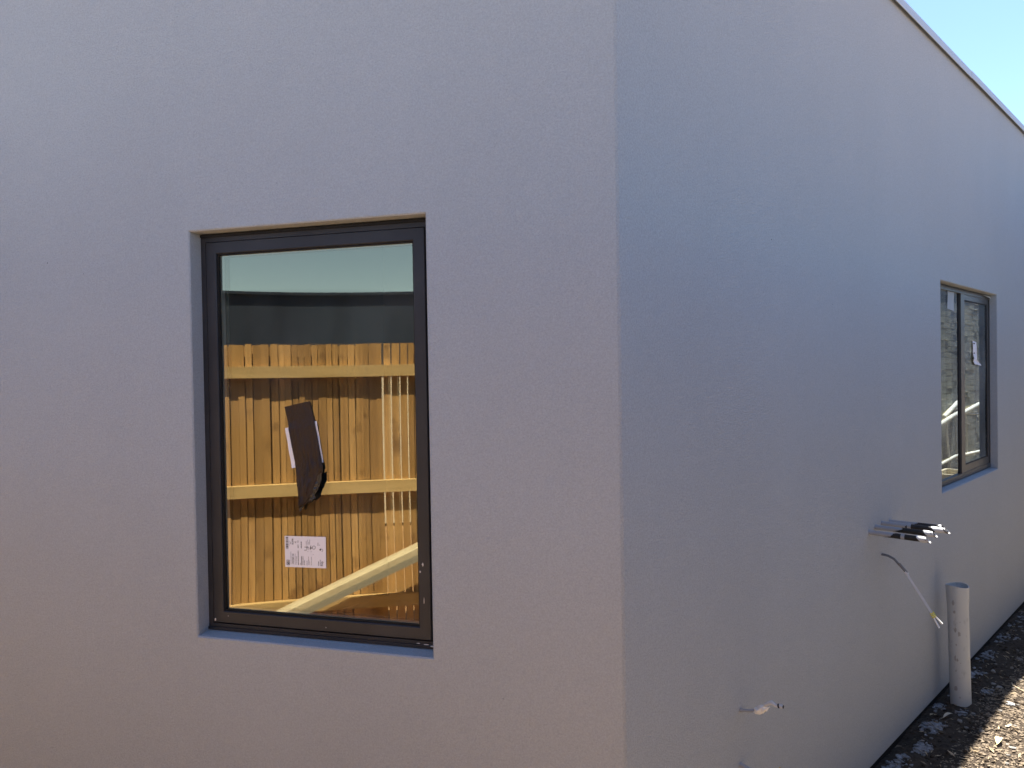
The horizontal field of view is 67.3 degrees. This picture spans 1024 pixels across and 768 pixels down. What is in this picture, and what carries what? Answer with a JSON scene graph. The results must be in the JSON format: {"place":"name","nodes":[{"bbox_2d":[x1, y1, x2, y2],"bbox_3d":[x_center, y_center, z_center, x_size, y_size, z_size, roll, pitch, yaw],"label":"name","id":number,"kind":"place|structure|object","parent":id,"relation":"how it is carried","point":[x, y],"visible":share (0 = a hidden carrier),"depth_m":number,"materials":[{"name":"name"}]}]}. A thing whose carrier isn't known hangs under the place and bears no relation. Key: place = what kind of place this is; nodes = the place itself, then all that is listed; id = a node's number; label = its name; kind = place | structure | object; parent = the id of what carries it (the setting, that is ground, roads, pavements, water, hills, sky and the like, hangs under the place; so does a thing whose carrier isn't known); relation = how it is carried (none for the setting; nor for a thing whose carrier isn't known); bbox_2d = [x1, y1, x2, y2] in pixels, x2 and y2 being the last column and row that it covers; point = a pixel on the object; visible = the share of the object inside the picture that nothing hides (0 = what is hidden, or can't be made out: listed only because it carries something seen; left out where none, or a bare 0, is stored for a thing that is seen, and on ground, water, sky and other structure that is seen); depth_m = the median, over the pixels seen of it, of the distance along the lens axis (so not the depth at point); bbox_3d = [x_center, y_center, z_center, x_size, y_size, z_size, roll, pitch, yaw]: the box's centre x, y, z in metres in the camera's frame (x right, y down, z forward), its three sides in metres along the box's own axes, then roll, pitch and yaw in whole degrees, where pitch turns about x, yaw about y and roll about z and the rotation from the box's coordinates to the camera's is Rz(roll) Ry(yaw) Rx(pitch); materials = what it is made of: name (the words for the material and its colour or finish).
{"place":"outdoors","nodes":[
{"label":"outdoors","id":0,"kind":"place"},
{"bbox_2d":[875,605,1023,767],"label":"soil","id":1,"kind":"structure","parent":0,"point":[943,747],"depth_m":3.49,"materials":[{"name":"brown soil"}]},
{"bbox_2d":[881,613,1023,767],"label":"render crumbs","id":2,"kind":"object","parent":1,"relation":"on","point":[921,748],"visible":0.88,"depth_m":3.46,"materials":[{"name":"grey concrete"}]},
{"bbox_2d":[945,582,971,706],"bbox_3d":[2.147,1.281,3.695,0.100,0.639,0.104,-1,1,0],"label":"drain pipe","id":3,"kind":"object","parent":1,"relation":"on","point":[957,596],"visible":0.95,"depth_m":3.66,"materials":[{"name":"grey plastic"}]},
{"bbox_2d":[898,619,1023,767],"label":"leaf litter","id":4,"kind":"object","parent":1,"relation":"on","point":[991,749],"visible":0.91,"depth_m":3.48,"materials":[{"name":"brown plant"}]},
{"bbox_2d":[899,630,1023,767],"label":"pebbles","id":5,"kind":"object","parent":1,"relation":"on","point":[982,730],"visible":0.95,"depth_m":3.47,"materials":[{"name":"grey stone"}]},
{"bbox_2d":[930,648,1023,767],"bbox_3d":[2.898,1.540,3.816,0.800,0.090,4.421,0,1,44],"label":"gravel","id":6,"kind":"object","parent":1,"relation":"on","point":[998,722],"visible":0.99,"depth_m":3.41,"materials":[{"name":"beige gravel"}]},
{"bbox_2d":[995,736,1001,744],"bbox_3d":[2.081,1.522,3.289,0.027,0.017,0.089,0,1,39],"label":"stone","id":7,"kind":"object","parent":1,"relation":"on","point":[998,739],"visible":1,"depth_m":3.29,"materials":[{"name":"white stone"}]},
{"bbox_2d":[905,0,1023,124],"label":"sky","id":8,"kind":"structure","parent":0,"point":[987,35],"materials":[{"name":"blue"}]},
{"label":"ground","id":9,"kind":"structure","parent":0,"visible":0},
{"bbox_2d":[0,0,1023,767],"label":"house","id":10,"kind":"structure","parent":9,"relation":"on","point":[618,354],"depth_m":2.25,"materials":[{"name":"painted stucco"},{"name":"plaster render"}]},
{"bbox_2d":[285,401,322,510],"bbox_3d":[-0.590,0.204,2.161,0.122,0.312,0.026,-1,1,16],"label":"brown tape","id":11,"kind":"object","parent":10,"relation":"hanging from","point":[305,444],"visible":1,"depth_m":2.16,"materials":[{"name":"black"}]},
{"bbox_2d":[285,421,322,467],"bbox_3d":[-0.588,0.171,2.173,0.120,0.135,0.002,-1,1,16],"label":"paper card","id":12,"kind":"object","parent":10,"relation":"attached to","point":[290,449],"visible":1,"depth_m":2.19,"materials":[{"name":"white paper"}]},
{"bbox_2d":[285,536,325,567],"bbox_3d":[-0.586,0.476,2.179,0.131,0.091,0.001,-1,1,16],"label":"printed label","id":13,"kind":"object","parent":10,"relation":"attached to","point":[306,551],"visible":1,"depth_m":2.18,"materials":[{"name":"white paper"}]},
{"bbox_2d":[200,218,432,648],"bbox_3d":[-0.541,0.138,2.180,0.733,1.151,0.076,-1,1,16],"label":"window","id":14,"kind":"structure","parent":10,"relation":"in","point":[216,249],"depth_m":2.18,"materials":[{"name":"black metal"}]},
{"bbox_2d":[739,762,780,767],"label":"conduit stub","id":15,"kind":"object","parent":10,"relation":"attached to","point":[741,765],"visible":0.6,"depth_m":2.29,"materials":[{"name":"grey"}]},
{"bbox_2d":[739,700,783,714],"bbox_3d":[0.722,0.948,2.259,0.153,0.064,0.030,0,1,37],"label":"conduit stub","id":16,"kind":"object","parent":10,"relation":"attached to","point":[759,709],"visible":0.99,"depth_m":2.24,"materials":[{"name":"grey plastic"}]},
{"bbox_2d":[868,530,930,542],"bbox_3d":[1.502,0.595,3.015,0.255,0.023,0.024,0,1,44],"label":"conduit","id":17,"kind":"object","parent":10,"relation":"attached to","point":[901,536],"visible":0.95,"depth_m":2.99,"materials":[{"name":"grey plastic"}]},
{"bbox_2d":[874,525,937,536],"bbox_3d":[1.552,0.583,3.064,0.260,0.023,0.024,0,1,44],"label":"conduit","id":18,"kind":"object","parent":10,"relation":"attached to","point":[909,531],"visible":0.95,"depth_m":3.04,"materials":[{"name":"grey plastic"}]},
{"bbox_2d":[881,553,942,628],"bbox_3d":[1.605,0.833,3.115,0.246,0.265,0.028,0,1,42],"label":"cable","id":19,"kind":"object","parent":10,"relation":"attached to","point":[932,614],"visible":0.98,"depth_m":3.10,"materials":[{"name":"grey plastic"}]},
{"bbox_2d":[881,521,949,533],"bbox_3d":[1.614,0.577,3.112,0.283,0.024,0.024,0,1,43],"label":"conduit","id":20,"kind":"object","parent":10,"relation":"attached to","point":[921,527],"visible":0.84,"depth_m":3.09,"materials":[{"name":"grey plastic"}]},
{"bbox_2d":[889,520,944,527],"bbox_3d":[1.669,0.584,3.198,0.244,0.022,0.022,0,1,43],"label":"conduit","id":21,"kind":"object","parent":10,"relation":"attached to","point":[916,523],"visible":0.49,"depth_m":3.18,"materials":[{"name":"grey plastic"}]},
{"bbox_2d":[947,291,953,310],"bbox_3d":[2.346,-0.446,4.113,0.002,0.108,0.125,0,1,44],"label":"paper sheet","id":22,"kind":"object","parent":10,"relation":"attached to","point":[950,303],"visible":1,"depth_m":4.11,"materials":[{"name":"grey paper"}]},
{"bbox_2d":[940,284,990,486],"bbox_3d":[2.489,-0.001,4.292,0.100,1.041,1.201,0,1,44],"label":"window","id":23,"kind":"structure","parent":10,"relation":"in","point":[957,467],"depth_m":4.27,"materials":[{"name":"brown metal"}]},
{"bbox_2d":[973,341,981,365],"bbox_3d":[2.709,-0.179,4.480,0.013,0.144,0.146,0,1,44],"label":"paper strip","id":24,"kind":"object","parent":10,"relation":"attached to","point":[975,361],"visible":1,"depth_m":4.46,"materials":[{"name":"white paper"}]}
]}

